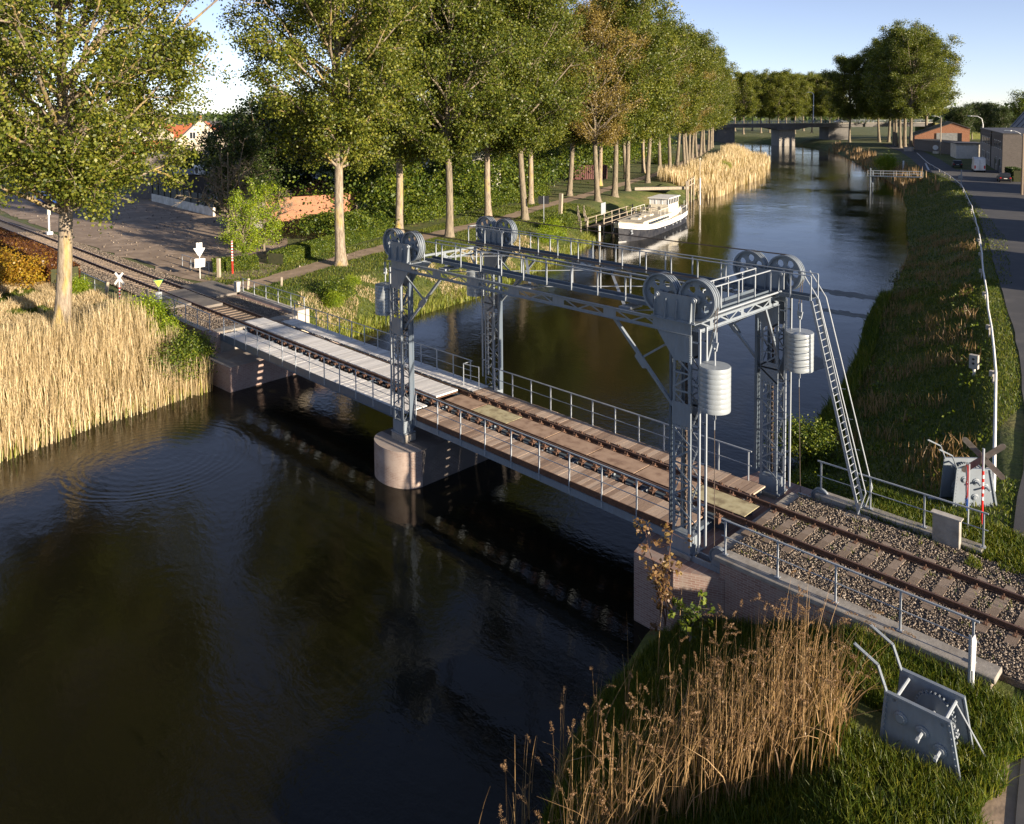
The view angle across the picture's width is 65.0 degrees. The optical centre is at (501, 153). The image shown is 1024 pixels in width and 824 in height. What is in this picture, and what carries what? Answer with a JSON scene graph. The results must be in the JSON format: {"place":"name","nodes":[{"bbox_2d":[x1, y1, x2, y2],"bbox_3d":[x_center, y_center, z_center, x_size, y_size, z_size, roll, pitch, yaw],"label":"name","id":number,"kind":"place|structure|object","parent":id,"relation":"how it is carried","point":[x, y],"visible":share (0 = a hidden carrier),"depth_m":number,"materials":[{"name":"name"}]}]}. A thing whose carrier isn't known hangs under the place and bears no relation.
{"place":"outdoors","nodes":[
{"label":"outdoors","id":0,"kind":"place"},
{"bbox_2d":[0,285,121,327],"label":"lawn grass","id":1,"kind":"structure","parent":0,"point":[5,296],"depth_m":54.42,"materials":[{"name":"plant"}]},
{"bbox_2d":[0,279,132,333],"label":"dry grass","id":2,"kind":"structure","parent":0,"point":[45,296],"depth_m":54.38,"materials":[{"name":"plant"}]},
{"bbox_2d":[0,142,908,823],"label":"water","id":3,"kind":"structure","parent":0,"point":[274,602],"depth_m":27.09,"materials":[{"name":"black liquid"}]},
{"bbox_2d":[374,413,517,488],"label":"bridge pier","id":4,"kind":"structure","parent":3,"relation":"in","point":[419,458],"depth_m":33.77,"materials":[{"name":"concrete"}]},
{"bbox_2d":[383,216,818,557],"bbox_3d":[2.799,7.688,30.801,6.170,8.730,16.800,-3,4,-44],"label":"lifting gantry","id":5,"kind":"object","parent":4,"relation":"on","point":[677,308],"visible":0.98,"depth_m":27.71,"materials":[{"name":"metal"}]},
{"bbox_2d":[375,254,395,319],"bbox_3d":[-5.018,5.674,34.863,0.906,3.782,1.003,-3,4,-44],"label":"counterweight","id":6,"kind":"object","parent":5,"relation":"attached to","point":[381,298],"visible":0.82,"depth_m":34.55,"materials":[{"name":"paint"}]},
{"bbox_2d":[698,308,730,546],"bbox_3d":[6.210,7.997,23.416,0.906,7.381,0.906,-3,4,-44],"label":"counterweight","id":7,"kind":"object","parent":5,"relation":"attached to","point":[715,387],"visible":1,"depth_m":23.02,"materials":[{"name":"paint"}]},
{"bbox_2d":[785,281,813,492],"bbox_3d":[10.071,7.819,27.187,0.906,7.482,0.906,-3,4,-44],"label":"counterweight","id":8,"kind":"object","parent":5,"relation":"attached to","point":[799,351],"visible":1,"depth_m":26.79,"materials":[{"name":"paint"}]},
{"bbox_2d":[575,194,687,242],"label":"canal boat","id":9,"kind":"object","parent":3,"relation":"on","point":[670,214],"visible":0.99,"depth_m":101.72,"materials":[{"name":"white paint"}]},
{"bbox_2d":[657,142,770,198],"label":"pale reed fringe","id":10,"kind":"object","parent":3,"relation":"in","point":[745,162],"visible":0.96,"depth_m":167.83,"materials":[{"name":"plant"}]},
{"bbox_2d":[228,144,706,288],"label":"dirt path","id":11,"kind":"structure","parent":0,"point":[302,270],"depth_m":75.77,"materials":[{"name":"soil"}]},
{"bbox_2d":[0,114,1023,823],"bbox_3d":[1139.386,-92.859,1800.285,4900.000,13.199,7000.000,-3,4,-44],"label":"ground","id":12,"kind":"structure","parent":0,"point":[1010,456],"depth_m":59.59,"materials":[{"name":"green plant"}]},
{"bbox_2d":[0,251,56,291],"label":"shrub","id":13,"kind":"object","parent":12,"relation":"on","point":[27,272],"visible":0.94,"depth_m":60.07,"materials":[{"name":"yellow plant"}]},
{"bbox_2d":[0,227,81,285],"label":"beech hedge","id":14,"kind":"object","parent":12,"relation":"on","point":[30,246],"visible":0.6,"depth_m":68.38,"materials":[{"name":"brown plant"}]},
{"bbox_2d":[0,216,191,295],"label":"ballast bed","id":15,"kind":"object","parent":12,"relation":"on","point":[13,228],"visible":0.17,"depth_m":69.30,"materials":[{"name":"gravel"}]},
{"bbox_2d":[18,230,193,294],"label":"ballast stones","id":16,"kind":"object","parent":15,"relation":"on","point":[135,264],"visible":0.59,"depth_m":67.20,"materials":[{"name":"gravel"}]},
{"bbox_2d":[0,219,267,324],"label":"railway track","id":17,"kind":"structure","parent":15,"relation":"on","point":[93,263],"depth_m":63.67,"materials":[{"name":"brown wood"}]},
{"bbox_2d":[0,330,210,461],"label":"green reed shoots","id":18,"kind":"object","parent":12,"relation":"on","point":[208,388],"visible":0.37,"depth_m":41.06,"materials":[{"name":"plant"}]},
{"bbox_2d":[0,291,213,462],"bbox_3d":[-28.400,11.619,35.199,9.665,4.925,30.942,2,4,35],"label":"dry reed bed","id":19,"kind":"object","parent":12,"relation":"on","point":[20,354],"visible":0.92,"depth_m":42.20,"materials":[{"name":"plant"}]},
{"bbox_2d":[0,0,245,330],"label":"poplar tree","id":20,"kind":"object","parent":12,"relation":"on","point":[72,170],"visible":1,"depth_m":45.83,"materials":[{"name":"green plant"}]},
{"bbox_2d":[0,190,287,281],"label":"dirt lot","id":21,"kind":"structure","parent":12,"relation":"on","point":[155,238],"depth_m":87.28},
{"bbox_2d":[151,194,214,215],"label":"yard wall","id":22,"kind":"structure","parent":21,"relation":"on","point":[199,208],"depth_m":109.40,"materials":[{"name":"concrete"}]},
{"bbox_2d":[166,134,259,235],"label":"young tree","id":23,"kind":"object","parent":21,"relation":"on","point":[220,202],"visible":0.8,"depth_m":83.97,"materials":[{"name":"green plant"}]},
{"bbox_2d":[186,110,290,207],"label":"young tree","id":24,"kind":"object","parent":21,"relation":"on","point":[227,132],"visible":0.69,"depth_m":89.55,"materials":[{"name":"green plant"}]},
{"bbox_2d":[215,187,268,254],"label":"maple sapling","id":25,"kind":"object","parent":21,"relation":"on","point":[240,245],"visible":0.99,"depth_m":70.45,"materials":[{"name":"green plant"}]},
{"bbox_2d":[116,288,181,326],"bbox_3d":[-21.705,9.797,49.771,3.733,2.943,3.836,1,3,17],"label":"shrub","id":26,"kind":"object","parent":12,"relation":"on","point":[159,310],"visible":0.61,"depth_m":49.49,"materials":[{"name":"green plant"}]},
{"bbox_2d":[139,335,217,381],"bbox_3d":[-18.128,11.368,45.420,4.424,2.562,4.382,1,3,24],"label":"shrub","id":27,"kind":"object","parent":12,"relation":"on","point":[180,359],"visible":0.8,"depth_m":44.55,"materials":[{"name":"green plant"}]},
{"bbox_2d":[157,326,219,364],"bbox_3d":[-17.947,10.846,45.978,3.539,2.050,3.505,-3,4,-38],"label":"shrub","id":28,"kind":"object","parent":12,"relation":"on","point":[193,340],"visible":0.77,"depth_m":45.65,"materials":[{"name":"green plant"}]},
{"bbox_2d":[130,167,262,198],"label":"workshop","id":29,"kind":"structure","parent":12,"relation":"on","point":[198,182],"depth_m":124.12,"materials":[{"name":"grey brick"}]},
{"bbox_2d":[181,281,242,297],"bbox_3d":[-21.220,10.057,58.797,2.540,0.350,5.200,-3,4,-44],"label":"level crossing","id":30,"kind":"object","parent":12,"relation":"on","point":[214,289],"visible":0.71,"depth_m":58.67,"materials":[{"name":"concrete"}]},
{"bbox_2d":[168,295,284,329],"bbox_3d":[-18.951,10.804,53.329,5.350,1.000,11.050,-3,4,-44],"label":"ballast bed","id":31,"kind":"object","parent":12,"relation":"on","point":[227,297],"visible":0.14,"depth_m":52.42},
{"bbox_2d":[170,297,288,329],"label":"ballast stones","id":32,"kind":"object","parent":31,"relation":"on","point":[253,306],"visible":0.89,"depth_m":52.03,"materials":[{"name":"gravel"}]},
{"bbox_2d":[211,254,259,272],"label":"clipped hedge","id":33,"kind":"object","parent":12,"relation":"on","point":[244,262],"visible":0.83,"depth_m":66.75,"materials":[{"name":"green plant"}]},
{"bbox_2d":[166,291,338,392],"bbox_3d":[-17.383,12.256,52.338,7.800,4.580,14.150,-3,4,-44],"label":"abutment","id":34,"kind":"object","parent":12,"relation":"on","point":[236,368],"visible":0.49,"depth_m":46.72,"materials":[{"name":"concrete"}]},
{"bbox_2d":[220,302,488,418],"bbox_3d":[-8.912,10.518,42.721,4.930,1.798,18.822,-3,4,-44],"label":"fixed span","id":35,"kind":"object","parent":34,"relation":"on","point":[357,375],"visible":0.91,"depth_m":41.05,"materials":[{"name":"paint"}]},
{"bbox_2d":[205,85,309,197],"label":"young tree","id":36,"kind":"object","parent":12,"relation":"on","point":[270,157],"visible":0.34,"depth_m":95.84,"materials":[{"name":"green plant"}]},
{"bbox_2d":[237,174,294,253],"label":"maple sapling","id":37,"kind":"object","parent":12,"relation":"on","point":[266,192],"visible":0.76,"depth_m":73.84,"materials":[{"name":"green plant"}]},
{"bbox_2d":[251,85,329,196],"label":"young tree","id":38,"kind":"object","parent":12,"relation":"on","point":[303,178],"visible":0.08,"depth_m":105.91,"materials":[{"name":"green plant"}]},
{"bbox_2d":[236,193,354,231],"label":"brick garden wall","id":39,"kind":"structure","parent":12,"relation":"on","point":[316,205],"depth_m":89.75,"materials":[{"name":"brick"}]},
{"bbox_2d":[211,0,439,266],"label":"poplar tree","id":40,"kind":"object","parent":12,"relation":"on","point":[334,137],"visible":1,"depth_m":65.47,"materials":[{"name":"green plant"}]},
{"bbox_2d":[266,221,394,264],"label":"clipped hedge","id":41,"kind":"object","parent":12,"relation":"on","point":[302,250],"visible":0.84,"depth_m":74.12,"materials":[{"name":"green plant"}]},
{"bbox_2d":[310,273,358,302],"bbox_3d":[-12.429,9.841,59.442,3.724,2.178,3.760,-3,4,-36],"label":"shrub","id":42,"kind":"object","parent":12,"relation":"on","point":[339,285],"visible":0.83,"depth_m":59.05,"materials":[{"name":"green plant"}]},
{"bbox_2d":[316,130,403,210],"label":"young tree","id":43,"kind":"object","parent":12,"relation":"on","point":[349,173],"visible":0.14,"depth_m":94.69,"materials":[{"name":"green plant"}]},
{"bbox_2d":[282,192,455,237],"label":"undergrowth","id":44,"kind":"object","parent":12,"relation":"on","point":[313,221],"visible":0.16,"depth_m":83.32,"materials":[{"name":"green plant"}]},
{"bbox_2d":[312,0,473,233],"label":"poplar tree","id":45,"kind":"object","parent":12,"relation":"on","point":[399,191],"visible":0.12,"depth_m":83.94,"materials":[{"name":"green plant"}]},
{"bbox_2d":[198,201,612,330],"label":"bank grass","id":46,"kind":"structure","parent":12,"relation":"on","point":[434,228],"depth_m":71.33,"materials":[{"name":"plant"}]},
{"bbox_2d":[292,235,555,330],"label":"dry bank grass","id":47,"kind":"structure","parent":12,"relation":"on","point":[431,264],"depth_m":62.02,"materials":[{"name":"plant"}]},
{"bbox_2d":[312,180,554,238],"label":"hedge","id":48,"kind":"object","parent":12,"relation":"on","point":[463,201],"visible":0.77,"depth_m":94.33,"materials":[{"name":"green plant"}]},
{"bbox_2d":[375,0,542,237],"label":"poplar tree","id":49,"kind":"object","parent":12,"relation":"on","point":[484,22],"visible":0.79,"depth_m":79.46,"materials":[{"name":"green plant"}]},
{"bbox_2d":[241,132,677,218],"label":"hedge","id":50,"kind":"object","parent":12,"relation":"on","point":[417,186],"visible":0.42,"depth_m":108.45,"materials":[{"name":"green plant"}]},
{"bbox_2d":[324,229,597,337],"bbox_3d":[0.538,11.037,74.894,4.130,1.468,52.249,1,3,28],"label":"waterside sedge","id":51,"kind":"object","parent":12,"relation":"on","point":[589,235],"visible":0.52,"depth_m":64.65,"materials":[{"name":"plant"}]},
{"bbox_2d":[302,144,638,207],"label":"undergrowth","id":52,"kind":"object","parent":12,"relation":"on","point":[556,164],"visible":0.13,"depth_m":126.25,"materials":[{"name":"green plant"}]},
{"bbox_2d":[441,0,568,215],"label":"poplar tree","id":53,"kind":"object","parent":12,"relation":"on","point":[487,201],"visible":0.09,"depth_m":94.46,"materials":[{"name":"green plant"}]},
{"bbox_2d":[30,102,1022,126],"bbox_3d":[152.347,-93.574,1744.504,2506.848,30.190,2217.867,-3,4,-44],"label":"distant woodland","id":54,"kind":"object","parent":12,"relation":"on","point":[209,116],"visible":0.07,"depth_m":783.05,"materials":[{"name":"green plant"}]},
{"bbox_2d":[454,0,609,220],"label":"poplar tree","id":55,"kind":"object","parent":12,"relation":"on","point":[531,132],"visible":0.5,"depth_m":93.22,"materials":[{"name":"green plant"}]},
{"bbox_2d":[506,1,598,203],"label":"poplar tree","id":56,"kind":"object","parent":12,"relation":"on","point":[570,80],"visible":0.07,"depth_m":109.48,"materials":[{"name":"green plant"}]},
{"bbox_2d":[547,0,634,195],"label":"poplar tree","id":57,"kind":"object","parent":12,"relation":"on","point":[571,139],"visible":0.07,"depth_m":120.99,"materials":[{"name":"green plant"}]},
{"bbox_2d":[558,0,652,201],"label":"poplar tree","id":58,"kind":"object","parent":12,"relation":"on","point":[597,18],"visible":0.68,"depth_m":114.20,"materials":[{"name":"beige plant"}]},
{"bbox_2d":[558,0,692,197],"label":"poplar tree","id":59,"kind":"object","parent":12,"relation":"on","point":[634,16],"visible":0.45,"depth_m":118.28,"materials":[{"name":"green plant"}]},
{"bbox_2d":[605,0,689,190],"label":"poplar tree","id":60,"kind":"object","parent":12,"relation":"on","point":[655,119],"visible":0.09,"depth_m":126.51,"materials":[{"name":"green plant"}]},
{"bbox_2d":[632,516,692,634],"bbox_3d":[4.612,11.915,23.023,1.458,3.138,1.355,-1,3,-12],"label":"sapling","id":61,"kind":"object","parent":12,"relation":"on","point":[664,565],"visible":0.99,"depth_m":22.78,"materials":[{"name":"brown plant"}]},
{"bbox_2d":[635,2,700,182],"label":"poplar tree","id":62,"kind":"object","parent":12,"relation":"on","point":[682,89],"visible":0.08,"depth_m":142.05,"materials":[{"name":"green plant"}]},
{"bbox_2d":[668,589,715,640],"bbox_3d":[5.008,12.477,21.652,0.949,1.452,1.418,-3,4,-44],"label":"sapling","id":63,"kind":"object","parent":12,"relation":"on","point":[691,619],"visible":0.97,"depth_m":21.66,"materials":[{"name":"green plant"}]},
{"bbox_2d":[667,23,720,167],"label":"poplar tree","id":64,"kind":"object","parent":12,"relation":"on","point":[692,109],"visible":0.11,"depth_m":174.80,"materials":[{"name":"green plant"}]},
{"bbox_2d":[668,18,722,166],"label":"poplar tree","id":65,"kind":"object","parent":12,"relation":"on","point":[706,41],"visible":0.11,"depth_m":179.52,"materials":[{"name":"green plant"}]},
{"bbox_2d":[479,575,919,823],"bbox_3d":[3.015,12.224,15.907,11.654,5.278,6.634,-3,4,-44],"label":"tall reeds","id":66,"kind":"object","parent":12,"relation":"on","point":[685,779],"visible":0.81,"depth_m":16.65,"materials":[{"name":"plant"}]},
{"bbox_2d":[498,568,915,823],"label":"reed plumes","id":67,"kind":"object","parent":66,"relation":"attached to","point":[717,669],"visible":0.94,"depth_m":16.72,"materials":[{"name":"plant"}]},
{"bbox_2d":[731,69,764,133],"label":"poplar tree","id":68,"kind":"object","parent":12,"relation":"on","point":[747,84],"visible":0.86,"depth_m":414.29,"materials":[{"name":"green plant"}]},
{"bbox_2d":[756,67,800,122],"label":"poplar tree","id":69,"kind":"object","parent":12,"relation":"on","point":[774,93],"visible":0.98,"depth_m":414.56,"materials":[{"name":"green plant"}]},
{"bbox_2d":[535,610,1023,823],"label":"foreground grass","id":70,"kind":"structure","parent":12,"relation":"on","point":[877,765],"depth_m":17.13,"materials":[{"name":"plant"}]},
{"bbox_2d":[780,71,814,133],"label":"poplar tree","id":71,"kind":"object","parent":12,"relation":"on","point":[803,102],"visible":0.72,"depth_m":415.42,"materials":[{"name":"green plant"}]},
{"bbox_2d":[764,413,853,465],"bbox_3d":[13.403,12.367,35.458,3.539,2.050,3.505,-2,3,-28],"label":"shrub","id":72,"kind":"object","parent":12,"relation":"on","point":[818,440],"visible":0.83,"depth_m":34.95,"materials":[{"name":"green plant"}]},
{"bbox_2d":[786,468,848,497],"bbox_3d":[11.748,12.660,30.330,2.654,1.537,2.629,-2,3,-25],"label":"shrub","id":73,"kind":"object","parent":12,"relation":"on","point":[804,481],"visible":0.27,"depth_m":30.41,"materials":[{"name":"green plant"}]},
{"bbox_2d":[634,471,1001,687],"bbox_3d":[9.985,13.654,23.854,7.650,4.380,9.800,-3,4,-44],"label":"abutment","id":74,"kind":"object","parent":12,"relation":"on","point":[734,582],"visible":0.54,"depth_m":22.82,"materials":[{"name":"concrete"}]},
{"bbox_2d":[408,367,769,539],"bbox_3d":[2.862,11.032,30.938,5.100,1.698,15.150,-3,4,-44],"label":"lift span","id":75,"kind":"object","parent":74,"relation":"on","point":[612,492],"visible":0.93,"depth_m":29.86,"materials":[{"name":"paint"}]},
{"bbox_2d":[802,271,872,514],"bbox_3d":[10.825,7.694,25.942,2.150,7.572,0.623,2,4,39],"label":"access ladder","id":76,"kind":"object","parent":74,"relation":"attached to","point":[824,332],"visible":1,"depth_m":25.89,"materials":[{"name":"metal"}]},
{"bbox_2d":[721,518,979,662],"bbox_3d":[8.630,11.106,20.747,0.140,1.018,6.600,-3,4,-44],"label":"steel railing","id":77,"kind":"object","parent":74,"relation":"on","point":[777,576],"visible":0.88,"depth_m":20.61,"materials":[{"name":"metal"}]},
{"bbox_2d":[817,460,988,548],"bbox_3d":[12.333,10.865,25.066,0.140,1.048,5.050,-3,4,-44],"label":"steel railing","id":78,"kind":"object","parent":74,"relation":"on","point":[924,510],"visible":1,"depth_m":24.73,"materials":[{"name":"metal"}]},
{"bbox_2d":[787,286,893,484],"bbox_3d":[20.937,12.529,47.822,2.353,1.036,44.890,1,4,31],"label":"bank sedge","id":79,"kind":"object","parent":12,"relation":"on","point":[869,337],"visible":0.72,"depth_m":46.41,"materials":[{"name":"green plant"}]},
{"bbox_2d":[710,119,979,145],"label":"road bridge","id":80,"kind":"structure","parent":12,"relation":"on","point":[782,134],"depth_m":335.00,"materials":[{"name":"concrete"}]},
{"bbox_2d":[818,52,873,141],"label":"poplar tree","id":81,"kind":"object","parent":12,"relation":"on","point":[851,109],"visible":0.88,"depth_m":306.56,"materials":[{"name":"green plant"}]},
{"bbox_2d":[726,495,1023,689],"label":"ballast bed","id":82,"kind":"object","parent":12,"relation":"on","point":[1013,681],"visible":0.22,"depth_m":21.99,"materials":[{"name":"gravel"}]},
{"bbox_2d":[741,503,1023,647],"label":"railway track","id":83,"kind":"structure","parent":82,"relation":"on","point":[989,619],"depth_m":22.42,"materials":[{"name":"brown wood"}]},
{"bbox_2d":[930,508,963,549],"bbox_3d":[13.196,11.164,23.812,0.250,0.910,0.830,-3,4,-44],"label":"concrete cabinet","id":84,"kind":"object","parent":82,"relation":"on","point":[946,528],"visible":1,"depth_m":23.75,"materials":[{"name":"concrete"}]},
{"bbox_2d":[857,17,909,145],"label":"poplar tree","id":85,"kind":"object","parent":12,"relation":"on","point":[874,42],"visible":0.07,"depth_m":277.42,"materials":[{"name":"green plant"}]},
{"bbox_2d":[828,142,939,195],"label":"shaded reeds","id":86,"kind":"object","parent":12,"relation":"on","point":[834,149],"visible":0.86,"depth_m":180.90,"materials":[{"name":"plant"}]},
{"bbox_2d":[857,34,944,147],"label":"poplar tree","id":87,"kind":"object","parent":12,"relation":"on","point":[881,112],"visible":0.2,"depth_m":261.87,"materials":[{"name":"green plant"}]},
{"bbox_2d":[816,250,988,495],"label":"bank weeds","id":88,"kind":"object","parent":12,"relation":"on","point":[909,419],"visible":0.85,"depth_m":43.55,"materials":[{"name":"green plant"}]},
{"bbox_2d":[853,23,954,147],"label":"poplar tree","id":89,"kind":"object","parent":12,"relation":"on","point":[923,30],"visible":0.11,"depth_m":258.95,"materials":[{"name":"green plant"}]},
{"bbox_2d":[827,227,981,491],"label":"dead weeds","id":90,"kind":"object","parent":12,"relation":"on","point":[890,311],"visible":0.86,"depth_m":45.45,"materials":[{"name":"plant"}]},
{"bbox_2d":[871,18,955,146],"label":"poplar tree","id":91,"kind":"object","parent":12,"relation":"on","point":[917,44],"visible":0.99,"depth_m":249.02,"materials":[{"name":"green plant"}]},
{"bbox_2d":[806,278,1021,542],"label":"bank grass","id":92,"kind":"structure","parent":12,"relation":"on","point":[989,355],"depth_m":39.91,"materials":[{"name":"plant"}]},
{"bbox_2d":[853,624,984,783],"bbox_3d":[8.463,11.481,16.493,2.434,2.332,1.446,3,4,45],"label":"hand winch","id":93,"kind":"object","parent":12,"relation":"on","point":[931,717],"visible":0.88,"depth_m":16.29,"materials":[{"name":"paint"}]},
{"bbox_2d":[845,483,1023,570],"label":"verge grass","id":94,"kind":"structure","parent":12,"relation":"on","point":[994,549],"depth_m":24.70,"materials":[{"name":"plant"}]},
{"bbox_2d":[912,121,970,154],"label":"orange brick hall","id":95,"kind":"structure","parent":12,"relation":"on","point":[928,139],"depth_m":256.44,"materials":[{"name":"brick"}]},
{"bbox_2d":[917,33,970,132],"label":"poplar tree","id":96,"kind":"object","parent":12,"relation":"on","point":[953,59],"visible":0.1,"depth_m":280.70,"materials":[{"name":"green plant"}]},
{"bbox_2d":[890,173,1011,298],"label":"bank grass","id":97,"kind":"structure","parent":12,"relation":"on","point":[940,218],"depth_m":92.46,"materials":[{"name":"plant"}]},
{"bbox_2d":[917,153,996,491],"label":"guard pipe","id":98,"kind":"object","parent":12,"relation":"on","point":[993,374],"visible":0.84,"depth_m":43.03,"materials":[{"name":"metal"}]},
{"bbox_2d":[927,439,997,509],"bbox_3d":[15.383,10.753,26.780,2.187,2.095,1.300,0,3,3],"label":"hand winch","id":99,"kind":"object","parent":12,"relation":"on","point":[953,480],"visible":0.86,"depth_m":26.46,"materials":[{"name":"paint"}]},
{"bbox_2d":[961,437,1005,529],"bbox_3d":[14.885,10.309,24.841,1.165,2.882,0.112,1,4,31],"label":"crossing sign","id":100,"kind":"object","parent":12,"relation":"on","point":[983,457],"visible":0.92,"depth_m":24.79,"materials":[{"name":"metal"}]},
{"bbox_2d":[950,755,1020,823],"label":"dirt verge","id":101,"kind":"structure","parent":12,"relation":"on","point":[1003,807],"depth_m":15.11,"materials":[{"name":"soil"}]},
{"bbox_2d":[971,99,1003,133],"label":"tree","id":102,"kind":"object","parent":12,"relation":"on","point":[989,111],"visible":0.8,"depth_m":308.40,"materials":[{"name":"green plant"}]},
{"bbox_2d":[956,169,1023,251],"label":"ground","id":103,"kind":"structure","parent":12,"relation":"on","point":[991,175],"depth_m":139.36,"materials":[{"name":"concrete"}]},
{"bbox_2d":[980,128,1023,172],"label":"grey terrace","id":104,"kind":"structure","parent":12,"relation":"on","point":[1000,149],"depth_m":161.71,"materials":[{"name":"concrete"}]},
{"bbox_2d":[1,0,1023,113],"label":"sky","id":105,"kind":"structure","parent":0,"point":[802,36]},
{"bbox_2d":[880,144,1023,823],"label":"road","id":106,"kind":"structure","parent":0,"point":[1002,208],"depth_m":82.25,"materials":[{"name":"asphalt"}]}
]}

